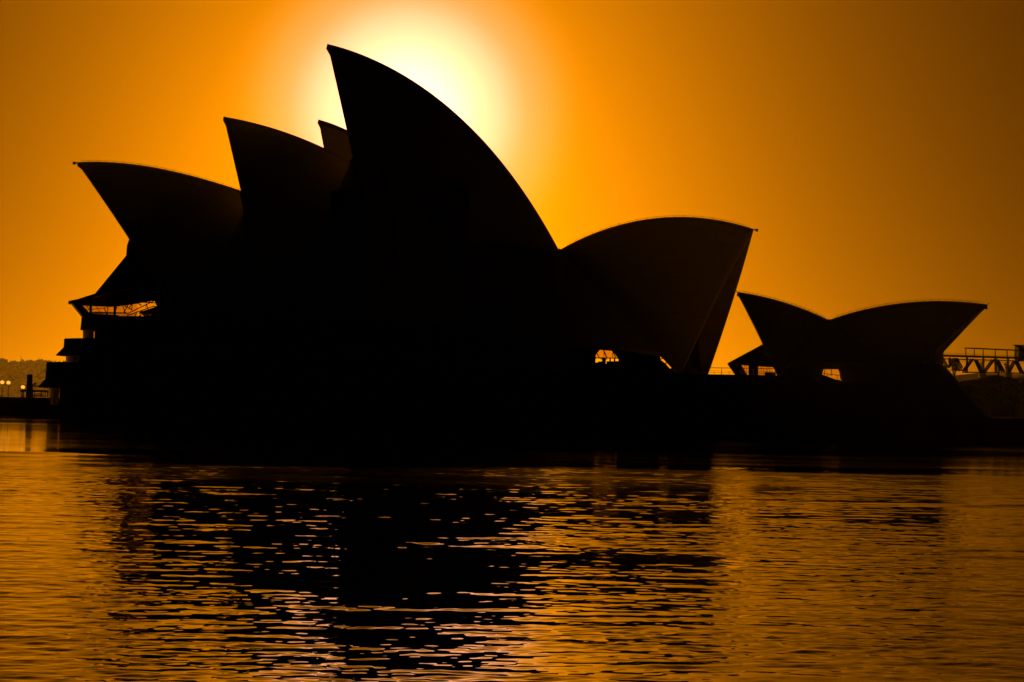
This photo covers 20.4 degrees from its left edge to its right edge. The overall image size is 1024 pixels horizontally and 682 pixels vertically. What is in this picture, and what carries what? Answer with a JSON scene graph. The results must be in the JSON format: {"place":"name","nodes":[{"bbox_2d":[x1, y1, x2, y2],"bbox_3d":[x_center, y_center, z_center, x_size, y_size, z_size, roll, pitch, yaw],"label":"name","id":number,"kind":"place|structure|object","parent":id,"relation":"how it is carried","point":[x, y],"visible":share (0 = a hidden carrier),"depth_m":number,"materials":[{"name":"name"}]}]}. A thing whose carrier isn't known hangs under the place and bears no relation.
{"place":"outdoors","nodes":[
{"label":"outdoors","id":0,"kind":"place"},
{"bbox_2d":[0,369,59,396],"bbox_3d":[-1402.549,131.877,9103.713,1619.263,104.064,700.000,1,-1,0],"label":"headland","id":1,"kind":"structure","parent":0,"point":[12,392],"depth_m":8779.69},
{"bbox_2d":[0,359,65,393],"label":"headland woodland","id":2,"kind":"object","parent":1,"relation":"on","point":[14,373],"visible":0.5,"depth_m":8812.52,"materials":[{"name":"brown plant"}]},
{"bbox_2d":[68,44,757,373],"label":"concert hall","id":3,"kind":"structure","parent":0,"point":[418,206],"depth_m":496.08,"materials":[{"name":"black ceramic"}]},
{"bbox_2d":[596,350,619,364],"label":"gap window","id":4,"kind":"structure","parent":3,"relation":"in","point":[598,357],"depth_m":495.12,"materials":[{"name":"orange glass"}]},
{"bbox_2d":[0,396,1023,681],"bbox_3d":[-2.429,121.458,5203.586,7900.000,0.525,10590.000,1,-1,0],"label":"harbour water","id":5,"kind":"structure","parent":0,"point":[158,552],"depth_m":75.10,"materials":[{"name":"orange liquid"}]},
{"bbox_2d":[0,397,1023,443],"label":"broadwalk","id":6,"kind":"structure","parent":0,"point":[931,429],"depth_m":424.82,"materials":[{"name":"black concrete"}]},
{"bbox_2d":[26,374,31,396],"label":"sign pylon","id":7,"kind":"object","parent":6,"relation":"on","point":[29,387],"visible":0.82,"depth_m":555.65,"materials":[{"name":"paint"}]},
{"bbox_2d":[20,390,47,397],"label":"shelter","id":8,"kind":"object","parent":6,"relation":"on","point":[34,391],"visible":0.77,"depth_m":558.50,"materials":[{"name":"paint"}]},
{"bbox_2d":[3,397,1023,418],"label":"seawall coping","id":9,"kind":"object","parent":6,"relation":"on","point":[546,408],"visible":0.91,"depth_m":424.18,"materials":[{"name":"concrete"}]},
{"bbox_2d":[38,316,989,416],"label":"podium","id":10,"kind":"object","parent":6,"relation":"on","point":[321,361],"visible":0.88,"depth_m":462.51,"materials":[{"name":"black concrete"}]},
{"bbox_2d":[138,382,146,390],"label":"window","id":11,"kind":"structure","parent":10,"relation":"in","point":[141,385],"depth_m":468.20,"materials":[{"name":"black glass"}]},
{"bbox_2d":[156,382,165,390],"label":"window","id":12,"kind":"structure","parent":10,"relation":"in","point":[160,386],"depth_m":467.40,"materials":[{"name":"black glass"}]},
{"bbox_2d":[175,383,184,390],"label":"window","id":13,"kind":"structure","parent":10,"relation":"in","point":[178,386],"depth_m":466.60,"materials":[{"name":"black glass"}]},
{"bbox_2d":[194,383,203,391],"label":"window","id":14,"kind":"structure","parent":10,"relation":"in","point":[198,387],"depth_m":465.80,"materials":[{"name":"black glass"}]},
{"bbox_2d":[213,383,222,391],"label":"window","id":15,"kind":"structure","parent":10,"relation":"in","point":[217,387],"depth_m":465.01,"materials":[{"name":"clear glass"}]},
{"bbox_2d":[232,384,241,391],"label":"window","id":16,"kind":"structure","parent":10,"relation":"in","point":[235,387],"depth_m":464.21,"materials":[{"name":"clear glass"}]},
{"bbox_2d":[140,119,352,315],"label":"opera theatre","id":17,"kind":"structure","parent":10,"relation":"on","point":[335,139],"depth_m":564.51,"materials":[{"name":"concrete"}]},
{"bbox_2d":[251,384,261,392],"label":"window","id":18,"kind":"structure","parent":10,"relation":"in","point":[256,388],"depth_m":463.31,"materials":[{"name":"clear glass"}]},
{"bbox_2d":[271,384,280,392],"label":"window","id":19,"kind":"structure","parent":10,"relation":"in","point":[275,388],"depth_m":462.51,"materials":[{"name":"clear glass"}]},
{"bbox_2d":[290,385,299,393],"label":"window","id":20,"kind":"structure","parent":10,"relation":"in","point":[293,388],"depth_m":461.72,"materials":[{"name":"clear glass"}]},
{"bbox_2d":[309,385,319,393],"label":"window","id":21,"kind":"structure","parent":10,"relation":"in","point":[313,389],"depth_m":460.94,"materials":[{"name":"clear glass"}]},
{"bbox_2d":[329,385,338,393],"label":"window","id":22,"kind":"structure","parent":10,"relation":"in","point":[332,389],"depth_m":460.15,"materials":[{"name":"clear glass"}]},
{"bbox_2d":[348,386,358,394],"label":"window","id":23,"kind":"structure","parent":10,"relation":"in","point":[352,390],"depth_m":459.36,"materials":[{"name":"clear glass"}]},
{"bbox_2d":[368,386,377,394],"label":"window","id":24,"kind":"structure","parent":10,"relation":"in","point":[372,390],"depth_m":458.58,"materials":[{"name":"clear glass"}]},
{"bbox_2d":[387,387,397,394],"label":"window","id":25,"kind":"structure","parent":10,"relation":"in","point":[391,390],"depth_m":457.80,"materials":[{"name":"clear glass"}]},
{"bbox_2d":[407,387,417,395],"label":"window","id":26,"kind":"structure","parent":10,"relation":"in","point":[411,391],"depth_m":457.01,"materials":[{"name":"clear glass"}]},
{"bbox_2d":[427,387,436,395],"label":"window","id":27,"kind":"structure","parent":10,"relation":"in","point":[431,391],"depth_m":456.12,"materials":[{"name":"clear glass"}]},
{"bbox_2d":[447,388,456,396],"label":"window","id":28,"kind":"structure","parent":10,"relation":"in","point":[450,391],"depth_m":455.34,"materials":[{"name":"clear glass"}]},
{"bbox_2d":[467,388,476,396],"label":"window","id":29,"kind":"structure","parent":10,"relation":"in","point":[471,392],"depth_m":454.57,"materials":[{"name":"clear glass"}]},
{"bbox_2d":[487,388,496,396],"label":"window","id":30,"kind":"structure","parent":10,"relation":"in","point":[491,392],"depth_m":453.79,"materials":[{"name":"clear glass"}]},
{"bbox_2d":[507,389,516,397],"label":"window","id":31,"kind":"structure","parent":10,"relation":"in","point":[511,393],"depth_m":452.90,"materials":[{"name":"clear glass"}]},
{"bbox_2d":[527,389,536,397],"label":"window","id":32,"kind":"structure","parent":10,"relation":"in","point":[531,393],"depth_m":452.13,"materials":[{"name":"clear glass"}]},
{"bbox_2d":[547,390,557,398],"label":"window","id":33,"kind":"structure","parent":10,"relation":"in","point":[550,393],"depth_m":451.36,"materials":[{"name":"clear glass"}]},
{"bbox_2d":[567,390,577,398],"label":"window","id":34,"kind":"structure","parent":10,"relation":"in","point":[571,394],"depth_m":450.59,"materials":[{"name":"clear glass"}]},
{"bbox_2d":[588,390,597,398],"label":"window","id":35,"kind":"structure","parent":10,"relation":"in","point":[592,394],"depth_m":449.71,"materials":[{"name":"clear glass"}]},
{"bbox_2d":[608,391,618,399],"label":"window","id":36,"kind":"structure","parent":10,"relation":"in","point":[612,395],"depth_m":448.94,"materials":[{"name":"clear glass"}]},
{"bbox_2d":[629,391,638,399],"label":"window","id":37,"kind":"structure","parent":10,"relation":"in","point":[633,395],"depth_m":448.18,"materials":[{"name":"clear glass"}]},
{"bbox_2d":[649,391,659,399],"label":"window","id":38,"kind":"structure","parent":10,"relation":"in","point":[653,395],"depth_m":447.41,"materials":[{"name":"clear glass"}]},
{"bbox_2d":[670,392,680,400],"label":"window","id":39,"kind":"structure","parent":10,"relation":"in","point":[674,396],"depth_m":446.54,"materials":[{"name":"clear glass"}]},
{"bbox_2d":[691,367,811,375],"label":"terrace railing","id":40,"kind":"object","parent":10,"relation":"on","point":[751,371],"visible":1,"depth_m":443.79,"materials":[{"name":"metal"}]},
{"bbox_2d":[728,290,988,382],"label":"restaurant pavilion","id":41,"kind":"structure","parent":10,"relation":"on","point":[879,344],"depth_m":447.41,"materials":[{"name":"black ceramic"}]},
{"bbox_2d":[943,344,1023,377],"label":"truss bridge","id":42,"kind":"structure","parent":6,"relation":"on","point":[1018,350],"depth_m":699.96,"materials":[{"name":"paint"}]},
{"bbox_2d":[1010,378,1023,381],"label":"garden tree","id":43,"kind":"object","parent":6,"relation":"on","point":[1018,380],"visible":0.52,"depth_m":663.25,"materials":[{"name":"brown plant"}]},
{"bbox_2d":[0,0,1023,379],"label":"sky","id":44,"kind":"structure","parent":0,"point":[873,150],"materials":[{"name":"orange"}]},
{"bbox_2d":[951,358,961,376],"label":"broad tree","id":45,"kind":"object","parent":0,"point":[954,366],"visible":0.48,"depth_m":715.54,"materials":[{"name":"brown plant"}]},
{"bbox_2d":[955,373,1023,380],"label":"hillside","id":46,"kind":"structure","parent":0,"point":[965,377],"depth_m":3025.90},
{"bbox_2d":[958,375,1023,417],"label":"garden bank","id":47,"kind":"structure","parent":0,"point":[1004,408],"depth_m":645.53,"materials":[{"name":"plant"}]}
]}

